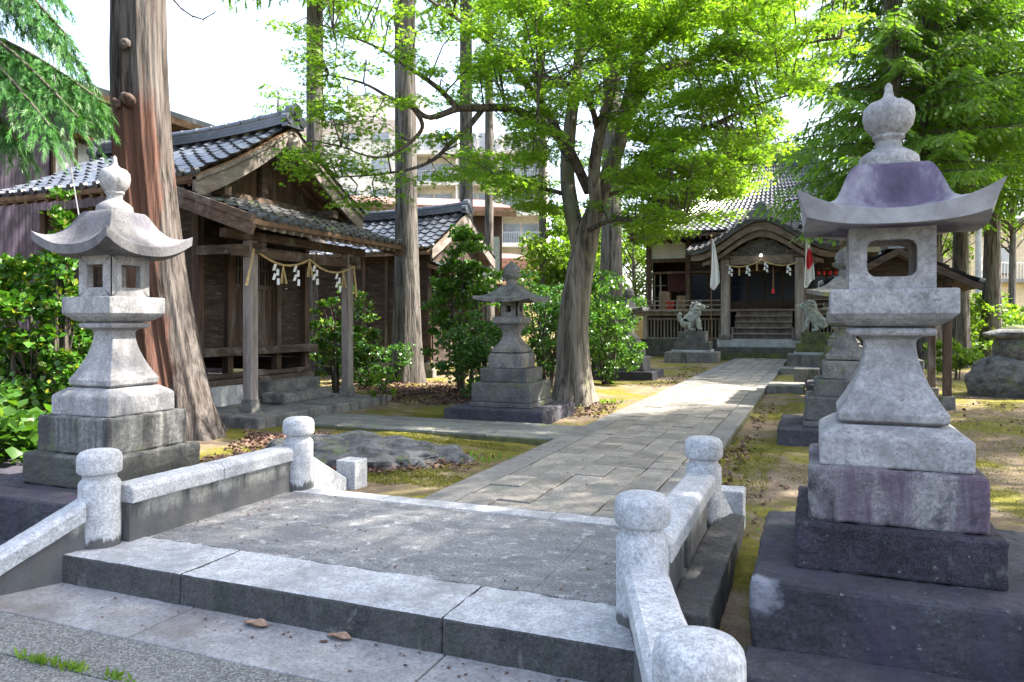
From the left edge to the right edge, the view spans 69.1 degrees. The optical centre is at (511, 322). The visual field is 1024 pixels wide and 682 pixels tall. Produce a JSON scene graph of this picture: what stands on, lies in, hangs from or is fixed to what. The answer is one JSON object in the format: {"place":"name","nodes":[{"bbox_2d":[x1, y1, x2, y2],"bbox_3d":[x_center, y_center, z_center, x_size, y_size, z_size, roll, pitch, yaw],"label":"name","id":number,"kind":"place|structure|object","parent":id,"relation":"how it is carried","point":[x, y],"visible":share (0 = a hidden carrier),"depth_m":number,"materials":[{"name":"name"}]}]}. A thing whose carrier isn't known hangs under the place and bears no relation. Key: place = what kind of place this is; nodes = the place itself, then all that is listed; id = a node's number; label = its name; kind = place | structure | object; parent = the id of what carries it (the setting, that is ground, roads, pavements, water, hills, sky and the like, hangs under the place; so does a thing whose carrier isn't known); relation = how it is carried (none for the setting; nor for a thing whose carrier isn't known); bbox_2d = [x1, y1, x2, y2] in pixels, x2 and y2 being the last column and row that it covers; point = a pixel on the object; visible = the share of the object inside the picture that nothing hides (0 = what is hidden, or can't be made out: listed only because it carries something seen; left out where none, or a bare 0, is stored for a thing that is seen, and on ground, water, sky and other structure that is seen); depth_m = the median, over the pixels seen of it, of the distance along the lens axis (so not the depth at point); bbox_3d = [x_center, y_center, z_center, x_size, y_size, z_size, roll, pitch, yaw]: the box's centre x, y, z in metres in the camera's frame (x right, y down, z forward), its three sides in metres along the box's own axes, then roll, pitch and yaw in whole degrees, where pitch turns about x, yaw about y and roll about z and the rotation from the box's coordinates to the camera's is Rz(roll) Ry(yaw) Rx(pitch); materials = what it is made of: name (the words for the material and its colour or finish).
{"place":"outdoors","nodes":[
{"label":"outdoors","id":0,"kind":"place"},
{"bbox_2d":[0,77,221,380],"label":"purple house","id":1,"kind":"structure","parent":0,"point":[19,223],"depth_m":15.73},
{"bbox_2d":[51,135,90,174],"bbox_3d":[-9.714,-3.550,16.544,0.070,1.020,1.080,0,0,22],"label":"window","id":2,"kind":"structure","parent":1,"relation":"in","point":[80,154],"depth_m":16.46,"materials":[{"name":"glass"}]},
{"bbox_2d":[0,612,318,681],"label":"street","id":3,"kind":"structure","parent":0,"point":[99,653],"depth_m":3.46,"materials":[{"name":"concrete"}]},
{"bbox_2d":[0,583,585,681],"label":"street edge","id":4,"kind":"object","parent":3,"relation":"attached to","point":[183,629],"visible":0.73,"depth_m":3.65,"materials":[{"name":"stone"}]},
{"bbox_2d":[244,618,267,626],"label":"fallen leaf","id":5,"kind":"object","parent":4,"relation":"on","point":[260,622],"visible":1,"depth_m":3.85,"materials":[{"name":"plant"}]},
{"bbox_2d":[328,631,351,639],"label":"fallen leaf","id":6,"kind":"object","parent":4,"relation":"on","point":[343,635],"visible":1,"depth_m":3.69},
{"bbox_2d":[62,393,745,681],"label":"debris","id":7,"kind":"object","parent":4,"relation":"on","point":[325,641],"visible":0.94,"depth_m":4.15,"materials":[{"name":"brown plant"}]},
{"bbox_2d":[328,196,516,340],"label":"brown house","id":8,"kind":"structure","parent":0,"point":[500,211],"depth_m":29.86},
{"bbox_2d":[483,235,500,271],"bbox_3d":[-0.805,-2.550,29.869,0.750,1.900,0.100,0,0,-11],"label":"window","id":9,"kind":"structure","parent":8,"relation":"in","point":[496,238],"depth_m":29.87,"materials":[{"name":"grey glass"}]},
{"bbox_2d":[300,94,548,255],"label":"apartment block","id":10,"kind":"structure","parent":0,"point":[514,229],"depth_m":69.34,"materials":[{"name":"beige concrete"}]},
{"bbox_2d":[371,159,388,172],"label":"window","id":11,"kind":"structure","parent":10,"relation":"in","point":[377,165],"depth_m":68.63,"materials":[{"name":"white glass"}]},
{"bbox_2d":[371,132,388,142],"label":"window","id":12,"kind":"structure","parent":10,"relation":"in","point":[383,135],"depth_m":68.63,"materials":[{"name":"white glass"}]},
{"bbox_2d":[417,164,432,180],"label":"window","id":13,"kind":"structure","parent":10,"relation":"in","point":[428,167],"depth_m":69.95,"materials":[{"name":"grey glass"}]},
{"bbox_2d":[478,132,493,148],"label":"window","id":14,"kind":"structure","parent":10,"relation":"in","point":[480,140],"depth_m":69.64,"materials":[{"name":"white glass"}]},
{"bbox_2d":[504,224,519,242],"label":"window","id":15,"kind":"structure","parent":10,"relation":"in","point":[514,228],"depth_m":69.46,"materials":[{"name":"grey glass"}]},
{"bbox_2d":[522,224,537,239],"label":"window","id":16,"kind":"structure","parent":10,"relation":"in","point":[525,227],"depth_m":69.37,"materials":[{"name":"grey glass"}]},
{"bbox_2d":[311,413,582,439],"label":"side path","id":17,"kind":"structure","parent":0,"point":[494,428],"depth_m":10.15,"materials":[{"name":"stone"}]},
{"bbox_2d":[0,0,1023,321],"label":"sky","id":18,"kind":"structure","parent":0,"point":[216,69],"materials":[{"name":"white"}]},
{"bbox_2d":[282,361,786,488],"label":"path curb","id":19,"kind":"structure","parent":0,"point":[538,442],"depth_m":9.53,"materials":[{"name":"stone"}]},
{"bbox_2d":[186,334,1023,653],"bbox_3d":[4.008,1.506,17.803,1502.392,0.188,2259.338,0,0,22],"label":"ground","id":20,"kind":"structure","parent":0,"point":[736,612],"depth_m":8.74,"materials":[{"name":"soil"}]},
{"bbox_2d":[0,386,51,465],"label":"shrub","id":21,"kind":"object","parent":20,"relation":"on","point":[18,432],"visible":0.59,"depth_m":6.34,"materials":[{"name":"green plant"}]},
{"bbox_2d":[0,448,76,544],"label":"lantern plinth","id":22,"kind":"structure","parent":20,"relation":"on","point":[24,506],"depth_m":5.14,"materials":[{"name":"stone"}]},
{"bbox_2d":[22,156,199,488],"bbox_3d":[-3.094,-0.044,5.794,0.890,2.506,0.885,0,0,22],"label":"stone lantern","id":23,"kind":"object","parent":22,"relation":"on","point":[116,397],"visible":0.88,"depth_m":5.61,"materials":[{"name":"stone"}]},
{"bbox_2d":[0,252,93,411],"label":"shrub","id":24,"kind":"object","parent":20,"relation":"on","point":[17,343],"visible":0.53,"depth_m":8.22,"materials":[{"name":"green plant"}]},
{"bbox_2d":[0,0,120,186],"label":"cedar tree","id":25,"kind":"object","parent":20,"relation":"on","point":[21,68],"visible":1,"depth_m":7.49,"materials":[{"name":"green plant"}]},
{"bbox_2d":[53,75,78,214],"bbox_3d":[-4.550,-1.796,7.598,0.274,1.466,0.018,0,0,0],"label":"cable","id":26,"kind":"object","parent":25,"relation":"hanging from","point":[70,161],"visible":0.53,"depth_m":7.59,"materials":[{"name":"grey metal"}]},
{"bbox_2d":[31,186,92,404],"bbox_3d":[-5.033,0.020,8.318,0.725,3.062,0.662,0,0,22],"label":"shrub","id":27,"kind":"object","parent":20,"relation":"on","point":[57,365],"visible":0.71,"depth_m":8.21,"materials":[{"name":"green plant"}]},
{"bbox_2d":[109,0,228,440],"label":"cedar tree","id":28,"kind":"object","parent":20,"relation":"on","point":[168,343],"visible":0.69,"depth_m":9.26,"materials":[{"name":"brown plant"}]},
{"bbox_2d":[0,416,366,595],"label":"stone parapet","id":29,"kind":"structure","parent":20,"relation":"on","point":[107,508],"depth_m":4.89,"materials":[{"name":"stone"}]},
{"bbox_2d":[251,81,305,302],"bbox_3d":[-11.668,-5.288,38.168,6.488,13.577,7.341,0,0,22],"label":"conifer tree","id":30,"kind":"object","parent":20,"relation":"on","point":[278,98],"visible":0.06,"depth_m":37.72,"materials":[{"name":"green plant"}]},
{"bbox_2d":[216,393,391,428],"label":"stone platform","id":31,"kind":"structure","parent":20,"relation":"on","point":[266,416],"depth_m":11.40,"materials":[{"name":"stone"}]},
{"bbox_2d":[0,104,404,412],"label":"wooden shrine","id":32,"kind":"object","parent":31,"relation":"on","point":[237,203],"visible":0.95,"depth_m":12.15,"materials":[{"name":"wood"}]},
{"bbox_2d":[233,255,274,346],"bbox_3d":[-4.366,-0.360,12.536,0.057,1.520,1.050,0,0,22],"label":"door","id":33,"kind":"structure","parent":32,"relation":"in","point":[266,294],"depth_m":12.71,"materials":[{"name":"wood"}]},
{"bbox_2d":[245,248,357,296],"bbox_3d":[-3.297,-0.772,12.020,0.099,0.655,2.830,0,0,22],"label":"sacred rope","id":34,"kind":"object","parent":32,"relation":"hanging from","point":[279,280],"visible":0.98,"depth_m":11.81,"materials":[{"name":"fabric"}]},
{"bbox_2d":[220,0,429,374],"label":"cedar tree","id":35,"kind":"object","parent":20,"relation":"on","point":[316,15],"visible":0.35,"depth_m":20.83,"materials":[{"name":"brown plant"}]},
{"bbox_2d":[309,283,382,392],"bbox_3d":[-3.598,0.357,15.286,1.961,2.394,1.813,0,0,22],"label":"shrub","id":36,"kind":"object","parent":20,"relation":"on","point":[363,356],"visible":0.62,"depth_m":15.07,"materials":[{"name":"green plant"}]},
{"bbox_2d":[266,430,475,470],"bbox_3d":[-1.638,1.499,8.274,2.443,0.574,1.662,0,0,46],"label":"flat rock","id":37,"kind":"object","parent":20,"relation":"on","point":[373,448],"visible":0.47,"depth_m":7.82,"materials":[{"name":"stone"}]},
{"bbox_2d":[319,0,426,383],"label":"cedar tree","id":38,"kind":"object","parent":20,"relation":"on","point":[406,326],"visible":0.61,"depth_m":17.68,"materials":[{"name":"brown plant"}]},
{"bbox_2d":[338,339,415,386],"bbox_3d":[-3.212,0.938,16.670,1.758,1.232,1.835,0,0,22],"label":"shrub","id":39,"kind":"object","parent":20,"relation":"on","point":[365,372],"visible":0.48,"depth_m":16.77,"materials":[{"name":"green plant"}]},
{"bbox_2d":[62,488,707,681],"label":"stone bridge","id":40,"kind":"structure","parent":20,"relation":"on","point":[537,620],"depth_m":4.19,"materials":[{"name":"stone"}]},
{"bbox_2d":[369,371,401,404],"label":"seedling","id":41,"kind":"object","parent":20,"relation":"on","point":[377,376],"visible":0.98,"depth_m":13.06,"materials":[{"name":"green plant"}]},
{"bbox_2d":[6,398,772,681],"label":"grass","id":42,"kind":"structure","parent":20,"relation":"on","point":[41,659],"depth_m":3.41,"materials":[{"name":"plant"}]},
{"bbox_2d":[309,199,505,377],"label":"storehouse","id":43,"kind":"structure","parent":20,"relation":"on","point":[374,274],"depth_m":20.11,"materials":[{"name":"wood"}]},
{"bbox_2d":[420,223,503,392],"bbox_3d":[-0.927,-0.273,15.655,2.065,3.660,1.860,0,0,-14],"label":"shrub","id":44,"kind":"object","parent":20,"relation":"on","point":[462,284],"visible":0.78,"depth_m":15.42,"materials":[{"name":"green plant"}]},
{"bbox_2d":[419,0,505,365],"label":"cedar tree","id":45,"kind":"object","parent":20,"relation":"on","point":[464,191],"visible":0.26,"depth_m":24.33,"materials":[{"name":"brown plant"}]},
{"bbox_2d":[434,309,527,396],"bbox_3d":[-0.531,0.643,14.350,1.804,1.819,1.855,0,0,-26],"label":"shrub","id":46,"kind":"object","parent":20,"relation":"on","point":[476,353],"visible":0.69,"depth_m":14.20,"materials":[{"name":"green plant"}]},
{"bbox_2d":[472,1,516,359],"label":"cedar tree","id":47,"kind":"object","parent":20,"relation":"on","point":[489,312],"visible":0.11,"depth_m":26.87,"materials":[{"name":"grey plant"}]},
{"bbox_2d":[444,261,574,424],"bbox_3d":[-0.002,0.332,11.532,1.579,2.555,1.580,0,0,22],"label":"stone lantern","id":48,"kind":"object","parent":20,"relation":"on","point":[511,385],"visible":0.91,"depth_m":11.23,"materials":[{"name":"stone"}]},
{"bbox_2d":[502,253,549,351],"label":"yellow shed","id":49,"kind":"structure","parent":20,"relation":"on","point":[507,259],"depth_m":35.98,"materials":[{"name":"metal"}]},
{"bbox_2d":[531,5,550,358],"bbox_3d":[1.023,-8.588,30.362,5.215,20.276,4.591,0,0,22],"label":"cedar tree","id":50,"kind":"object","parent":20,"relation":"on","point":[542,227],"visible":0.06,"depth_m":29.89,"materials":[{"name":"grey plant"}]},
{"bbox_2d":[488,270,599,386],"bbox_3d":[0.752,0.187,16.817,2.456,2.737,2.525,0,0,39],"label":"shrub","id":51,"kind":"object","parent":20,"relation":"on","point":[548,309],"visible":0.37,"depth_m":16.61,"materials":[{"name":"green plant"}]},
{"bbox_2d":[255,0,875,406],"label":"maple tree","id":52,"kind":"object","parent":20,"relation":"on","point":[657,188],"visible":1,"depth_m":11.29,"materials":[{"name":"green plant"}]},
{"bbox_2d":[513,201,627,313],"bbox_3d":[2.295,-1.695,29.964,4.559,6.423,4.734,0,0,22],"label":"broadleaf tree","id":53,"kind":"object","parent":20,"relation":"on","point":[553,253],"visible":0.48,"depth_m":28.98,"materials":[{"name":"green plant"}]},
{"bbox_2d":[548,265,629,375],"bbox_3d":[2.224,-0.040,20.993,2.348,3.189,2.024,0,0,32],"label":"shrub","id":54,"kind":"object","parent":20,"relation":"on","point":[606,273],"visible":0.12,"depth_m":20.71,"materials":[{"name":"green plant"}]},
{"bbox_2d":[549,199,645,290],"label":"broadleaf tree","id":55,"kind":"object","parent":20,"relation":"on","point":[628,281],"visible":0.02,"depth_m":46.47,"materials":[{"name":"green plant"}]},
{"bbox_2d":[554,306,645,339],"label":"garden wall","id":56,"kind":"structure","parent":20,"relation":"on","point":[639,332],"depth_m":38.33,"materials":[{"name":"grey"}]},
{"bbox_2d":[422,358,786,501],"bbox_3d":[4.953,1.509,17.285,1.940,0.222,25.346,0,0,22],"label":"path border","id":57,"kind":"object","parent":20,"relation":"on","point":[728,426],"visible":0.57,"depth_m":9.03,"materials":[{"name":"stone"}]},
{"bbox_2d":[200,367,1023,536],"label":"leaf litter","id":58,"kind":"object","parent":20,"relation":"on","point":[407,391],"visible":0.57,"depth_m":11.54,"materials":[{"name":"plant"}]},
{"bbox_2d":[589,276,647,384],"bbox_3d":[2.223,0.213,17.773,2.002,2.683,2.065,0,0,-38],"label":"shrub","id":59,"kind":"object","parent":20,"relation":"on","point":[614,346],"visible":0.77,"depth_m":17.49,"materials":[{"name":"green plant"}]},
{"bbox_2d":[557,0,679,368],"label":"cedar tree","id":60,"kind":"object","parent":20,"relation":"on","point":[610,252],"visible":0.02,"depth_m":23.77,"materials":[{"name":"grey plant"}]},
{"bbox_2d":[594,207,645,302],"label":"broadleaf tree","id":61,"kind":"object","parent":20,"relation":"on","point":[637,257],"visible":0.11,"depth_m":40.88,"materials":[{"name":"green plant"}]},
{"bbox_2d":[593,287,663,380],"bbox_3d":[3.131,0.333,19.887,1.580,2.556,1.580,0,0,22],"label":"stone lantern","id":62,"kind":"object","parent":20,"relation":"on","point":[645,371],"visible":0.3,"depth_m":19.49,"materials":[{"name":"stone"}]},
{"bbox_2d":[664,331,720,362],"bbox_3d":[6.762,0.945,27.802,1.840,1.210,1.564,0,0,22],"label":"lion pedestal","id":63,"kind":"object","parent":20,"relation":"on","point":[692,346],"visible":0.94,"depth_m":27.30,"materials":[{"name":"stone"}]},
{"bbox_2d":[677,301,708,330],"bbox_3d":[6.757,-0.225,27.804,1.170,1.114,0.616,0,0,22],"label":"guardian lion","id":64,"kind":"object","parent":63,"relation":"on","point":[689,319],"visible":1,"depth_m":27.59},
{"bbox_2d":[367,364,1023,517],"bbox_3d":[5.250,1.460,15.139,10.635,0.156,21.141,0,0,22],"label":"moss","id":65,"kind":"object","parent":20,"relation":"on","point":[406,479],"visible":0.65,"depth_m":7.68,"materials":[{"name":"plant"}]},
{"bbox_2d":[710,235,719,340],"bbox_3d":[8.054,-0.970,29.535,0.382,5.040,0.158,0,0,19],"label":"national flag","id":66,"kind":"object","parent":20,"relation":"on","point":[715,280],"visible":1,"depth_m":29.55,"materials":[{"name":"fabric"}]},
{"bbox_2d":[624,146,879,359],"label":"shrine hall","id":67,"kind":"structure","parent":20,"relation":"on","point":[753,316],"depth_m":31.39,"materials":[{"name":"wood"}]},
{"bbox_2d":[659,302,666,308],"bbox_3d":[7.013,-0.778,33.801,0.620,0.446,0.400,0,0,22],"label":"cardboard box","id":68,"kind":"object","parent":67,"relation":"on","point":[663,307],"depth_m":33.65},
{"bbox_2d":[659,291,671,299],"bbox_3d":[6.966,-1.193,33.820,0.500,0.426,0.400,0,0,22],"label":"cardboard box","id":69,"kind":"object","parent":68,"relation":"on","point":[667,295],"visible":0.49,"depth_m":33.65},
{"bbox_2d":[691,273,707,308],"bbox_3d":[8.270,-1.360,32.818,0.730,1.590,0.028,0,0,22],"label":"sliding door","id":70,"kind":"structure","parent":67,"relation":"in","point":[699,281],"depth_m":32.81,"materials":[{"name":"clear glass"}]},
{"bbox_2d":[708,273,720,308],"bbox_3d":[8.957,-1.360,32.571,0.730,1.590,0.028,0,0,22],"label":"sliding door","id":71,"kind":"structure","parent":67,"relation":"in","point":[716,294],"depth_m":32.58,"materials":[{"name":"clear glass"}]},
{"bbox_2d":[731,272,747,308],"bbox_3d":[9.835,-1.360,32.181,0.710,1.590,0.028,0,0,22],"label":"sliding door","id":72,"kind":"structure","parent":67,"relation":"in","point":[739,284],"depth_m":32.17,"materials":[{"name":"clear glass"}]},
{"bbox_2d":[748,272,764,308],"bbox_3d":[10.504,-1.360,31.941,0.710,1.590,0.028,0,0,22],"label":"sliding door","id":73,"kind":"structure","parent":67,"relation":"in","point":[756,280],"depth_m":31.94,"materials":[{"name":"brown glass"}]},
{"bbox_2d":[726,259,797,275],"bbox_3d":[9.877,-2.165,29.459,2.714,0.674,0.186,0,0,22],"label":"sacred rope","id":74,"kind":"object","parent":67,"relation":"hanging from","point":[746,266],"visible":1,"depth_m":29.49,"materials":[{"name":"fabric"}]},
{"bbox_2d":[765,271,782,308],"bbox_3d":[11.150,-1.360,31.645,0.710,1.590,0.028,0,0,22],"label":"sliding door","id":75,"kind":"structure","parent":67,"relation":"in","point":[772,300],"depth_m":31.64,"materials":[{"name":"brown glass"}]},
{"bbox_2d":[783,271,794,308],"bbox_3d":[11.819,-1.360,31.406,0.710,1.590,0.028,0,0,22],"label":"sliding door","id":76,"kind":"structure","parent":67,"relation":"in","point":[788,280],"depth_m":31.44,"materials":[{"name":"brown glass"}]},
{"bbox_2d":[807,270,825,307],"bbox_3d":[12.702,-1.360,31.014,0.740,1.590,0.028,0,0,22],"label":"sliding door","id":77,"kind":"structure","parent":67,"relation":"in","point":[813,284],"depth_m":31.00,"materials":[{"name":"brown glass"}]},
{"bbox_2d":[766,381,804,393],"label":"stone slab","id":78,"kind":"structure","parent":20,"relation":"on","point":[772,387],"depth_m":15.29,"materials":[{"name":"stone"}]},
{"bbox_2d":[779,366,795,374],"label":"stone slab","id":79,"kind":"structure","parent":20,"relation":"on","point":[786,370],"depth_m":20.96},
{"bbox_2d":[794,367,819,387],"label":"stone slab","id":80,"kind":"structure","parent":20,"relation":"on","point":[803,374],"depth_m":16.95,"materials":[{"name":"stone"}]},
{"bbox_2d":[787,332,831,366],"bbox_3d":[10.453,0.945,25.544,1.840,1.210,1.564,0,0,22],"label":"lion pedestal","id":81,"kind":"object","parent":20,"relation":"on","point":[809,349],"visible":0.56,"depth_m":25.11,"materials":[{"name":"stone"}]},
{"bbox_2d":[795,299,828,331],"bbox_3d":[10.366,-0.225,25.580,1.170,1.114,0.616,0,0,22],"label":"guardian lion","id":82,"kind":"object","parent":81,"relation":"on","point":[814,317],"visible":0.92,"depth_m":25.38},
{"bbox_2d":[804,240,814,331],"bbox_3d":[11.275,-0.995,28.218,0.385,5.090,0.159,0,0,22],"label":"national flag","id":83,"kind":"object","parent":20,"relation":"on","point":[809,276],"visible":0.81,"depth_m":28.24,"materials":[{"name":"fabric"}]},
{"bbox_2d":[777,247,861,446],"bbox_3d":[4.180,0.333,9.312,1.584,2.556,1.580,0,0,22],"label":"stone lantern","id":84,"kind":"object","parent":20,"relation":"on","point":[840,363],"visible":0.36,"depth_m":9.07,"materials":[{"name":"stone"}]},
{"bbox_2d":[809,307,835,375],"bbox_3d":[9.209,0.333,20.976,1.583,2.557,1.583,0,0,22],"label":"stone lantern","id":85,"kind":"object","parent":20,"relation":"on","point":[832,339],"visible":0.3,"depth_m":20.79,"materials":[{"name":"stone"}]},
{"bbox_2d":[806,302,862,390],"bbox_3d":[6.946,0.333,15.419,1.582,2.556,1.578,0,0,22],"label":"stone lantern","id":86,"kind":"object","parent":20,"relation":"on","point":[809,385],"visible":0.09,"depth_m":15.14,"materials":[{"name":"stone"}]},
{"bbox_2d":[745,511,1023,681],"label":"lantern plinth","id":87,"kind":"structure","parent":20,"relation":"on","point":[809,625],"depth_m":3.28,"materials":[{"name":"stone"}]},
{"bbox_2d":[794,83,1009,591],"bbox_3d":[1.962,-0.019,3.874,0.906,2.455,0.907,0,0,22],"label":"stone lantern","id":88,"kind":"object","parent":87,"relation":"on","point":[898,486],"visible":1,"depth_m":3.60,"materials":[{"name":"stone"}]},
{"bbox_2d":[753,0,1023,368],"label":"conifer tree","id":89,"kind":"object","parent":20,"relation":"on","point":[960,154],"visible":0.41,"depth_m":22.03,"materials":[{"name":"green plant"}]},
{"bbox_2d":[763,0,1023,250],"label":"conifer tree","id":90,"kind":"object","parent":20,"relation":"on","point":[891,45],"visible":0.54,"depth_m":21.03,"materials":[{"name":"green plant"}]},
{"bbox_2d":[818,246,985,410],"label":"water pavilion","id":91,"kind":"structure","parent":20,"relation":"on","point":[888,261],"depth_m":12.67,"materials":[{"name":"wood"}]},
{"bbox_2d":[825,0,1023,367],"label":"conifer tree","id":92,"kind":"object","parent":20,"relation":"on","point":[961,331],"visible":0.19,"depth_m":23.74,"materials":[{"name":"green plant"}]},
{"bbox_2d":[835,0,1023,356],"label":"conifer tree","id":93,"kind":"object","parent":20,"relation":"on","point":[991,289],"visible":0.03,"depth_m":25.94,"materials":[{"name":"green plant"}]},
{"bbox_2d":[842,0,1023,267],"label":"conifer tree","id":94,"kind":"object","parent":20,"relation":"on","point":[970,132],"depth_m":29.09,"materials":[{"name":"green plant"}]},
{"bbox_2d":[922,337,984,379],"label":"shrub","id":95,"kind":"object","parent":20,"relation":"on","point":[969,357],"visible":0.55,"depth_m":18.80,"materials":[{"name":"green plant"}]},
{"bbox_2d":[975,158,981,318],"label":"utility pole","id":96,"kind":"object","parent":20,"relation":"on","point":[978,254],"visible":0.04,"depth_m":40.87,"materials":[{"name":"concrete"}]},
{"bbox_2d":[940,193,1023,264],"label":"broadleaf tree","id":97,"kind":"object","parent":20,"relation":"on","point":[947,244],"visible":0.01,"depth_m":43.65,"materials":[{"name":"green plant"}]},
{"bbox_2d":[942,217,1023,315],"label":"beige house","id":98,"kind":"structure","parent":20,"relation":"on","point":[1019,272],"depth_m":51.52,"materials":[{"name":"paint"}]},
{"bbox_2d":[1001,247,1008,274],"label":"window","id":99,"kind":"structure","parent":98,"relation":"in","point":[1004,254],"depth_m":51.44,"materials":[{"name":"white glass"}]},
{"bbox_2d":[964,325,1023,397],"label":"boulder lantern","id":100,"kind":"object","parent":20,"relation":"on","point":[999,373],"visible":0.9,"depth_m":14.41,"materials":[{"name":"stone"}]},
{"bbox_2d":[969,291,1019,351],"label":"shrub","id":101,"kind":"object","parent":20,"relation":"on","point":[978,324],"visible":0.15,"depth_m":25.85,"materials":[{"name":"green plant"}]},
{"bbox_2d":[970,48,1023,221],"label":"conifer tree","id":102,"kind":"object","parent":20,"relation":"on","point":[1019,90],"visible":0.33,"depth_m":21.12,"materials":[{"name":"green plant"}]},
{"bbox_2d":[970,291,1023,347],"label":"shrub","id":103,"kind":"object","parent":20,"relation":"on","point":[1017,308],"visible":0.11,"depth_m":32.23,"materials":[{"name":"green plant"}]},
{"bbox_2d":[972,155,1023,304],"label":"broadleaf tree","id":104,"kind":"object","parent":20,"relation":"on","point":[1013,237],"visible":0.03,"depth_m":41.85,"materials":[{"name":"grey plant"}]},
{"bbox_2d":[456,358,780,517],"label":"path","id":105,"kind":"structure","parent":0,"point":[605,467],"depth_m":7.79,"materials":[{"name":"stone"}]},
{"bbox_2d":[614,435,746,681],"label":"stone parapet","id":106,"kind":"structure","parent":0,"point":[663,541],"depth_m":3.42,"materials":[{"name":"stone"}]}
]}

